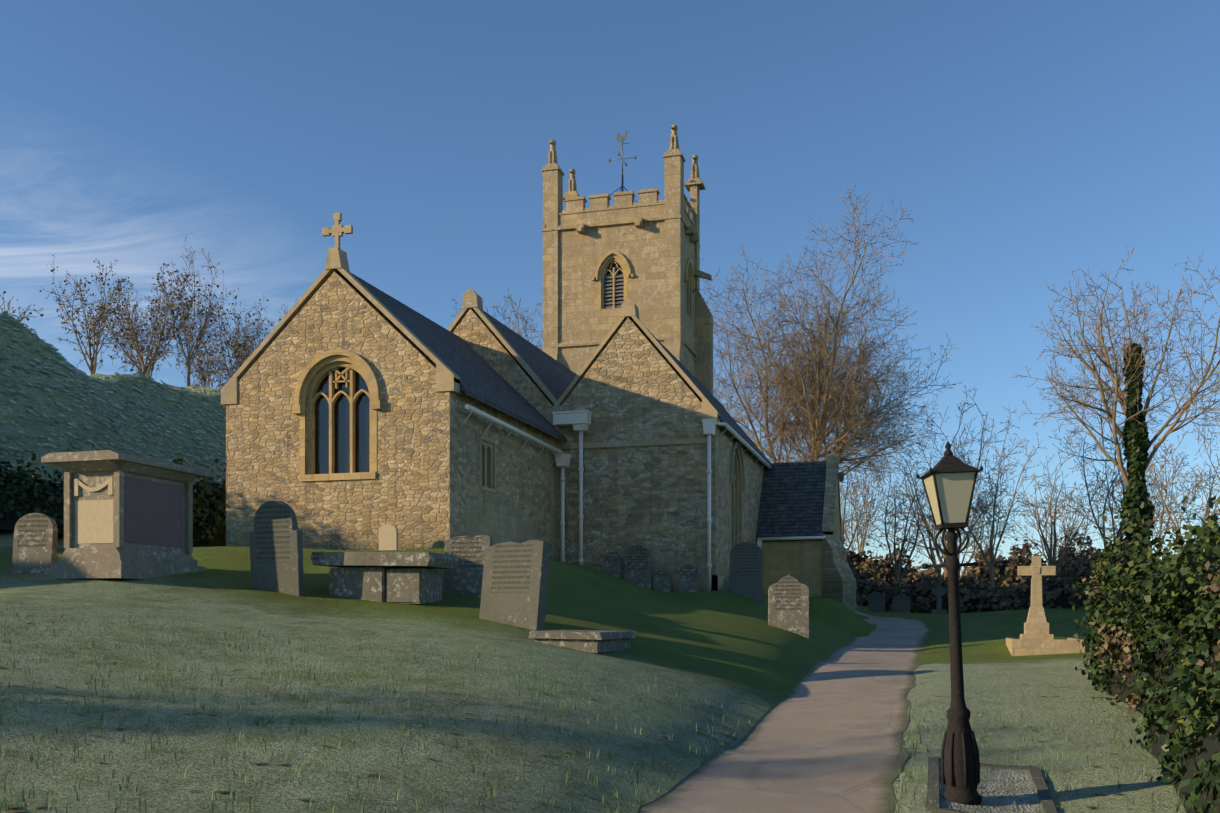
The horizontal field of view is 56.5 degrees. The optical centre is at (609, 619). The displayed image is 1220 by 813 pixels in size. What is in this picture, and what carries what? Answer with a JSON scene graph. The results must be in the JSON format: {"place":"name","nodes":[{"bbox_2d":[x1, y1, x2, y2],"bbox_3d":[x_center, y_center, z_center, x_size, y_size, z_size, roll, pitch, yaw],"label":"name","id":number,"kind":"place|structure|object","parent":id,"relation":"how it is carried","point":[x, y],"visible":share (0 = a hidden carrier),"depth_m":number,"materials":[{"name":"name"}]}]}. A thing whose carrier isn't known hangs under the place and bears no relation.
{"place":"outdoors","nodes":[
{"label":"outdoors","id":0,"kind":"place"},
{"bbox_2d":[0,314,1185,812],"bbox_3d":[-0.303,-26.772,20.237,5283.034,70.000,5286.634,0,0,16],"label":"terrain","id":1,"kind":"structure","parent":0,"point":[706,648],"depth_m":14.00,"materials":[{"name":"green plant"}]},
{"bbox_2d":[0,291,43,324],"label":"bare tree","id":2,"kind":"object","parent":1,"relation":"on","point":[24,312],"visible":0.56,"depth_m":41.05,"materials":[{"name":"brown plant"}]},
{"bbox_2d":[12,513,57,573],"bbox_3d":[-10.612,-1.279,20.944,0.820,1.369,0.130,0,-5,10],"label":"round headstone","id":3,"kind":"object","parent":1,"relation":"on","point":[35,544],"visible":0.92,"depth_m":20.89,"materials":[{"name":"stone"}]},
{"bbox_2d":[39,255,136,374],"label":"bare tree","id":4,"kind":"object","parent":1,"relation":"on","point":[92,368],"visible":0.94,"depth_m":52.79,"materials":[{"name":"brown plant"}]},
{"bbox_2d":[0,452,225,546],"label":"bush","id":5,"kind":"object","parent":1,"relation":"on","point":[23,492],"visible":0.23,"depth_m":28.89,"materials":[{"name":"green plant"}]},
{"bbox_2d":[0,311,225,491],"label":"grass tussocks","id":6,"kind":"object","parent":1,"relation":"on","point":[75,443],"depth_m":40.07,"materials":[{"name":"green plant"}]},
{"bbox_2d":[41,450,211,578],"bbox_3d":[-8.778,-1.799,20.795,1.600,2.180,2.600,0,0,16],"label":"chest tomb","id":7,"kind":"object","parent":1,"relation":"on","point":[128,516],"visible":0.98,"depth_m":19.97,"materials":[{"name":"grey stone"}]},
{"bbox_2d":[97,278,176,377],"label":"bare tree","id":8,"kind":"object","parent":1,"relation":"on","point":[135,360],"visible":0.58,"depth_m":56.99,"materials":[{"name":"brown plant"}]},
{"bbox_2d":[87,263,201,376],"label":"bare tree","id":9,"kind":"object","parent":1,"relation":"on","point":[146,368],"visible":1,"depth_m":50.57,"materials":[{"name":"brown plant"}]},
{"bbox_2d":[149,235,232,385],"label":"bare tree","id":10,"kind":"object","parent":1,"relation":"on","point":[203,330],"visible":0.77,"depth_m":53.65,"materials":[{"name":"brown plant"}]},
{"bbox_2d":[175,314,248,388],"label":"bare tree","id":11,"kind":"object","parent":1,"relation":"on","point":[200,371],"visible":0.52,"depth_m":61.12,"materials":[{"name":"brown plant"}]},
{"bbox_2d":[200,285,275,388],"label":"bare tree","id":12,"kind":"object","parent":1,"relation":"on","point":[236,349],"visible":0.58,"depth_m":56.64,"materials":[{"name":"brown plant"}]},
{"bbox_2d":[217,299,296,373],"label":"bare tree","id":13,"kind":"object","parent":1,"relation":"on","point":[258,334],"visible":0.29,"depth_m":59.80,"materials":[{"name":"brown plant"}]},
{"bbox_2d":[249,501,303,595],"bbox_3d":[-5.989,-1.189,20.374,1.050,1.869,0.150,0,3,21],"label":"headstone","id":14,"kind":"object","parent":1,"relation":"on","point":[276,550],"visible":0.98,"depth_m":20.27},
{"bbox_2d":[310,552,460,603],"bbox_3d":[-4.094,-0.745,20.804,2.360,0.940,1.320,0,0,16],"label":"table tomb","id":15,"kind":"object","parent":1,"relation":"on","point":[404,577],"depth_m":20.33,"materials":[{"name":"stone"}]},
{"bbox_2d":[379,524,397,549],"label":"headstone","id":16,"kind":"object","parent":1,"relation":"on","point":[388,536],"visible":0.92,"depth_m":26.13,"materials":[{"name":"beige stone"}]},
{"bbox_2d":[226,271,557,558],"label":"chancel walls","id":17,"kind":"structure","parent":1,"relation":"on","point":[422,486],"depth_m":27.30,"materials":[{"name":"beige stone"}]},
{"bbox_2d":[292,349,381,481],"bbox_3d":[-6.495,-4.895,27.303,2.340,3.126,0.430,0,0,16],"label":"tracery window","id":18,"kind":"structure","parent":17,"relation":"attached to","point":[344,403],"depth_m":27.41,"materials":[{"name":"yellow stone"}]},
{"bbox_2d":[221,247,459,405],"bbox_3d":[-6.574,-7.105,27.393,6.240,3.593,0.420,0,0,16],"label":"gable coping","id":19,"kind":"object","parent":17,"relation":"on","point":[447,378],"depth_m":27.24,"materials":[{"name":"beige stone"}]},
{"bbox_2d":[322,212,352,247],"bbox_3d":[-6.574,-9.347,27.393,0.780,0.890,0.100,0,0,16],"label":"stone cross","id":20,"kind":"object","parent":19,"relation":"on","point":[337,230],"visible":0.96,"depth_m":27.34,"materials":[{"name":"beige stone"}]},
{"bbox_2d":[223,272,566,441],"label":"roof","id":21,"kind":"structure","parent":17,"relation":"on","point":[483,381],"depth_m":30.35,"materials":[{"name":"grey tile"}]},
{"bbox_2d":[480,435,495,493],"bbox_3d":[-3.165,-3.899,28.704,0.230,1.355,1.030,0,0,16],"label":"window","id":22,"kind":"structure","parent":17,"relation":"in","point":[486,466],"depth_m":28.76,"materials":[{"name":"beige stone"}]},
{"bbox_2d":[465,450,557,559],"bbox_3d":[-2.560,-2.922,30.632,0.130,4.300,6.940,0,0,16],"label":"chancel ashlar wall patch","id":23,"kind":"object","parent":17,"relation":"attached to","point":[494,518],"visible":0.4,"depth_m":29.68,"materials":[{"name":"beige stone"}]},
{"bbox_2d":[443,535,492,596],"bbox_3d":[-2.721,-0.927,21.809,0.900,1.368,0.240,0,-6,7],"label":"headstone","id":24,"kind":"object","parent":1,"relation":"on","point":[465,577],"visible":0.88,"depth_m":21.70,"materials":[{"name":"stone"}]},
{"bbox_2d":[451,287,542,350],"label":"tree","id":25,"kind":"object","parent":1,"relation":"on","point":[525,323],"visible":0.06,"depth_m":71.94,"materials":[{"name":"brown plant"}]},
{"bbox_2d":[453,309,553,416],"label":"nave walls","id":26,"kind":"structure","parent":1,"relation":"on","point":[476,334],"depth_m":34.56,"materials":[{"name":"beige stone"}]},
{"bbox_2d":[447,288,560,410],"bbox_3d":[-4.234,-7.928,34.971,6.320,4.429,0.460,0,0,16],"label":"gable coping","id":27,"kind":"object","parent":26,"relation":"on","point":[472,299],"depth_m":34.69,"materials":[{"name":"beige stone"}]},
{"bbox_2d":[475,311,576,403],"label":"roof","id":28,"kind":"structure","parent":26,"relation":"on","point":[556,377],"depth_m":37.81,"materials":[{"name":"grey tile"}]},
{"bbox_2d":[479,539,550,630],"bbox_3d":[-1.631,-0.507,19.360,1.160,1.678,0.260,0,-9,26],"label":"headstone","id":29,"kind":"object","parent":1,"relation":"on","point":[515,584],"visible":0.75,"depth_m":19.21,"materials":[{"name":"stone"}]},
{"bbox_2d":[247,540,818,596],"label":"grass tufts","id":30,"kind":"object","parent":1,"relation":"on","point":[443,544],"depth_m":27.12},
{"bbox_2d":[5,587,1127,812],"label":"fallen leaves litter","id":31,"kind":"object","parent":1,"relation":"on","point":[517,717],"visible":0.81,"depth_m":10.52,"materials":[{"name":"brown plant"}]},
{"bbox_2d":[529,630,635,652],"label":"ledger slab","id":32,"kind":"structure","parent":1,"relation":"on","point":[595,641],"depth_m":17.35,"materials":[{"name":"stone"}]},
{"bbox_2d":[603,552,620,578],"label":"headstone","id":33,"kind":"object","parent":1,"relation":"on","point":[612,563],"visible":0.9,"depth_m":33.08,"materials":[{"name":"stone"}]},
{"bbox_2d":[460,404,771,590],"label":"gutters and downpipes","id":34,"kind":"object","parent":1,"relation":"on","point":[579,421],"visible":0.92,"depth_m":33.35,"materials":[{"name":"grey metal"}]},
{"bbox_2d":[541,124,712,394],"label":"church tower","id":35,"kind":"structure","parent":1,"relation":"on","point":[677,211],"depth_m":51.20,"materials":[{"name":"beige stone"}]},
{"bbox_2d":[592,250,633,308],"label":"belfry window","id":36,"kind":"structure","parent":35,"relation":"attached to","point":[613,284],"depth_m":50.92,"materials":[{"name":"yellow stone"}]},
{"bbox_2d":[608,130,638,204],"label":"weather vane","id":37,"kind":"object","parent":35,"relation":"on","point":[622,140],"visible":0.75,"depth_m":52.68,"materials":[{"name":"black metal"}]},
{"bbox_2d":[684,258,694,318],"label":"belfry window","id":38,"kind":"structure","parent":35,"relation":"attached to","point":[689,264],"depth_m":52.36,"materials":[{"name":"yellow stone"}]},
{"bbox_2d":[624,544,651,588],"bbox_3d":[0.816,-1.442,32.919,0.780,1.466,0.110,0,6,16],"label":"headstone","id":39,"kind":"object","parent":1,"relation":"on","point":[638,567],"visible":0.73,"depth_m":32.85,"materials":[{"name":"stone"}]},
{"bbox_2d":[557,318,763,576],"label":"aisle walls","id":40,"kind":"structure","parent":1,"relation":"on","point":[632,385],"depth_m":33.34,"materials":[{"name":"beige stone"}]},
{"bbox_2d":[545,298,724,591],"bbox_3d":[1.597,-4.697,37.055,5.320,9.450,7.820,0,0,16],"label":"gable coping","id":41,"kind":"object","parent":40,"relation":"attached to","point":[629,309],"depth_m":33.22,"materials":[{"name":"beige stone"}]},
{"bbox_2d":[631,319,770,462],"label":"roof","id":42,"kind":"structure","parent":40,"relation":"on","point":[727,418],"depth_m":39.33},
{"bbox_2d":[729,440,744,550],"bbox_3d":[3.902,-3.832,35.988,0.380,3.721,2.520,0,0,16],"label":"lancet window","id":43,"kind":"structure","parent":40,"relation":"in","point":[733,505],"depth_m":36.30,"materials":[{"name":"beige stone"}]},
{"bbox_2d":[653,570,670,591],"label":"headstone","id":44,"kind":"object","parent":1,"relation":"on","point":[662,580],"visible":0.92,"depth_m":32.67,"materials":[{"name":"stone"}]},
{"bbox_2d":[679,564,698,591],"bbox_3d":[2.268,-1.046,32.469,0.550,1.049,0.100,0,7,16],"label":"headstone","id":45,"kind":"object","parent":1,"relation":"on","point":[689,577],"visible":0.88,"depth_m":32.40,"materials":[{"name":"stone"}]},
{"bbox_2d":[723,575,729,590],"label":"headstone","id":46,"kind":"object","parent":1,"relation":"on","point":[726,583],"visible":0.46,"depth_m":32.27,"materials":[{"name":"stone"}]},
{"bbox_2d":[730,542,762,604],"bbox_3d":[3.767,-1.245,31.345,0.920,1.749,0.140,0,0,11],"label":"dark headstone","id":47,"kind":"object","parent":1,"relation":"on","point":[746,569],"visible":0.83,"depth_m":31.27,"materials":[{"name":"stone"}]},
{"bbox_2d":[768,574,808,638],"bbox_3d":[4.208,-0.272,26.742,0.950,1.585,0.130,0,-5,8],"label":"headstone","id":48,"kind":"object","parent":1,"relation":"on","point":[788,602],"visible":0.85,"depth_m":26.68,"materials":[{"name":"stone"}]},
{"bbox_2d":[756,482,839,596],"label":"porch walls","id":49,"kind":"structure","parent":1,"relation":"on","point":[801,562],"depth_m":39.70,"materials":[{"name":"beige stone"}]},
{"bbox_2d":[756,461,826,541],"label":"porch roof","id":50,"kind":"structure","parent":49,"relation":"on","point":[792,499],"depth_m":40.57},
{"bbox_2d":[757,536,825,547],"bbox_3d":[6.327,-1.629,39.602,2.371,2.515,0.214,0,0,16],"label":"gutter","id":51,"kind":"object","parent":49,"relation":"attached to","point":[759,542],"visible":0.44,"depth_m":39.55,"materials":[{"name":"grey metal"}]},
{"bbox_2d":[833,468,844,481],"bbox_3d":[7.999,-5.043,39.651,0.423,0.501,0.208,0,0,16],"label":"porch wall lantern","id":52,"kind":"object","parent":49,"relation":"attached to","point":[841,475],"visible":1,"depth_m":39.57,"materials":[{"name":"black metal"}]},
{"bbox_2d":[822,454,855,613],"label":"buttress","id":53,"kind":"structure","parent":49,"relation":"attached to","point":[839,581],"depth_m":39.11,"materials":[{"name":"beige stone"}]},
{"bbox_2d":[700,184,960,499],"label":"bare tree","id":54,"kind":"object","parent":1,"relation":"on","point":[846,411],"visible":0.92,"depth_m":62.30,"materials":[{"name":"brown plant"}]},
{"bbox_2d":[840,475,893,553],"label":"tree","id":55,"kind":"object","parent":1,"relation":"on","point":[848,522],"visible":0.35,"depth_m":60.00,"materials":[{"name":"brown plant"}]},
{"bbox_2d":[839,446,898,564],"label":"tree","id":56,"kind":"object","parent":1,"relation":"on","point":[863,542],"visible":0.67,"depth_m":87.94,"materials":[{"name":"brown plant"}]},
{"bbox_2d":[868,592,884,611],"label":"headstone","id":57,"kind":"object","parent":1,"relation":"on","point":[876,601],"visible":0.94,"depth_m":45.44,"materials":[{"name":"stone"}]},
{"bbox_2d":[858,460,933,587],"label":"tree","id":58,"kind":"object","parent":1,"relation":"on","point":[897,568],"visible":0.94,"depth_m":55.98,"materials":[{"name":"brown plant"}]},
{"bbox_2d":[892,592,909,612],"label":"headstone","id":59,"kind":"object","parent":1,"relation":"on","point":[901,602],"visible":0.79,"depth_m":45.46,"materials":[{"name":"stone"}]},
{"bbox_2d":[875,454,1002,575],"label":"tree","id":60,"kind":"object","parent":1,"relation":"on","point":[932,556],"visible":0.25,"depth_m":80.65,"materials":[{"name":"brown plant"}]},
{"bbox_2d":[931,583,946,613],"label":"celtic cross","id":61,"kind":"object","parent":1,"relation":"on","point":[938,591],"visible":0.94,"depth_m":43.41,"materials":[{"name":"stone"}]},
{"bbox_2d":[916,442,983,804],"bbox_3d":[2.998,0.024,9.870,0.536,3.150,0.460,-2,0,1],"label":"lamp post","id":62,"kind":"object","parent":1,"relation":"on","point":[949,479],"visible":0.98,"depth_m":9.78,"materials":[{"name":"black metal"}]},
{"bbox_2d":[875,386,1035,579],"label":"tree","id":63,"kind":"object","parent":1,"relation":"on","point":[926,526],"visible":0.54,"depth_m":67.21,"materials":[{"name":"brown plant"}]},
{"bbox_2d":[917,485,1009,585],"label":"tree","id":64,"kind":"object","parent":1,"relation":"on","point":[971,557],"visible":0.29,"depth_m":61.21,"materials":[{"name":"brown plant"}]},
{"bbox_2d":[849,555,1101,612],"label":"dark hedge","id":65,"kind":"object","parent":1,"relation":"on","point":[1059,593],"visible":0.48,"depth_m":46.85,"materials":[{"name":"green plant"}]},
{"bbox_2d":[927,757,1056,812],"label":"grave kerb","id":66,"kind":"structure","parent":1,"relation":"on","point":[1026,795],"depth_m":10.20,"materials":[{"name":"stone"}]},
{"bbox_2d":[941,405,1047,587],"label":"tree","id":67,"kind":"object","parent":1,"relation":"on","point":[992,556],"visible":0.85,"depth_m":54.45,"materials":[{"name":"brown plant"}]},
{"bbox_2d":[844,523,1204,591],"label":"russet hedge","id":68,"kind":"object","parent":1,"relation":"on","point":[1005,572],"visible":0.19,"depth_m":73.64,"materials":[{"name":"brown plant"}]},
{"bbox_2d":[1006,556,1084,655],"bbox_3d":[10.100,-0.366,26.585,1.500,2.380,3.380,0,0,16],"label":"stepped memorial cross","id":69,"kind":"object","parent":1,"relation":"on","point":[1036,638],"visible":0.81,"depth_m":27.56,"materials":[{"name":"stone"}]},
{"bbox_2d":[1007,477,1116,563],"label":"tree","id":70,"kind":"object","parent":1,"relation":"on","point":[1067,528],"visible":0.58,"depth_m":88.64,"materials":[{"name":"brown plant"}]},
{"bbox_2d":[1004,446,1125,579],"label":"tree","id":71,"kind":"object","parent":1,"relation":"on","point":[1051,558],"visible":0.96,"depth_m":50.34,"materials":[{"name":"brown plant"}]},
{"bbox_2d":[1033,407,1171,550],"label":"tree","id":72,"kind":"object","parent":1,"relation":"on","point":[1111,510],"visible":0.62,"depth_m":57.63,"materials":[{"name":"brown plant"}]},
{"bbox_2d":[1011,245,1219,484],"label":"bare tree","id":73,"kind":"object","parent":1,"relation":"on","point":[1116,391],"visible":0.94,"depth_m":44.51,"materials":[{"name":"brown plant"}]},
{"bbox_2d":[1118,343,1154,555],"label":"ivy on tall tree","id":74,"kind":"object","parent":1,"relation":"on","point":[1137,507],"visible":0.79,"depth_m":44.64,"materials":[{"name":"green plant"}]},
{"bbox_2d":[1066,468,1219,715],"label":"ivy hedge","id":75,"kind":"object","parent":1,"relation":"on","point":[1161,603],"visible":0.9,"depth_m":15.39,"materials":[{"name":"green plant"}]},
{"bbox_2d":[1096,431,1215,551],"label":"tree","id":76,"kind":"object","parent":1,"relation":"on","point":[1172,495],"visible":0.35,"depth_m":78.33,"materials":[{"name":"brown plant"}]},
{"bbox_2d":[1120,496,1219,582],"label":"tall hedge","id":77,"kind":"object","parent":1,"relation":"on","point":[1158,540],"depth_m":17.30,"materials":[{"name":"green plant"}]},
{"bbox_2d":[1129,599,1219,812],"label":"bush","id":78,"kind":"object","parent":1,"relation":"on","point":[1181,725],"visible":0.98,"depth_m":9.70,"materials":[{"name":"green plant"}]},
{"bbox_2d":[1145,456,1219,549],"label":"tree","id":79,"kind":"object","parent":1,"relation":"on","point":[1216,503],"visible":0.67,"depth_m":46.94,"materials":[{"name":"brown plant"}]},
{"bbox_2d":[1171,422,1219,521],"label":"tree","id":80,"kind":"object","parent":1,"relation":"on","point":[1211,512],"visible":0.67,"depth_m":49.33,"materials":[{"name":"brown plant"}]},
{"bbox_2d":[0,0,1219,575],"label":"sky","id":81,"kind":"structure","parent":0,"point":[1025,144],"materials":[{"name":"blue"}]},
{"bbox_2d":[558,200,694,376],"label":"tower walls","id":82,"kind":"structure","parent":0,"point":[581,316],"depth_m":51.06,"materials":[{"name":"beige stone"}]},
{"bbox_2d":[638,611,932,812],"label":"churchyard path","id":83,"kind":"structure","parent":0,"point":[837,751],"depth_m":13.27,"materials":[{"name":"grey concrete"}]}
]}

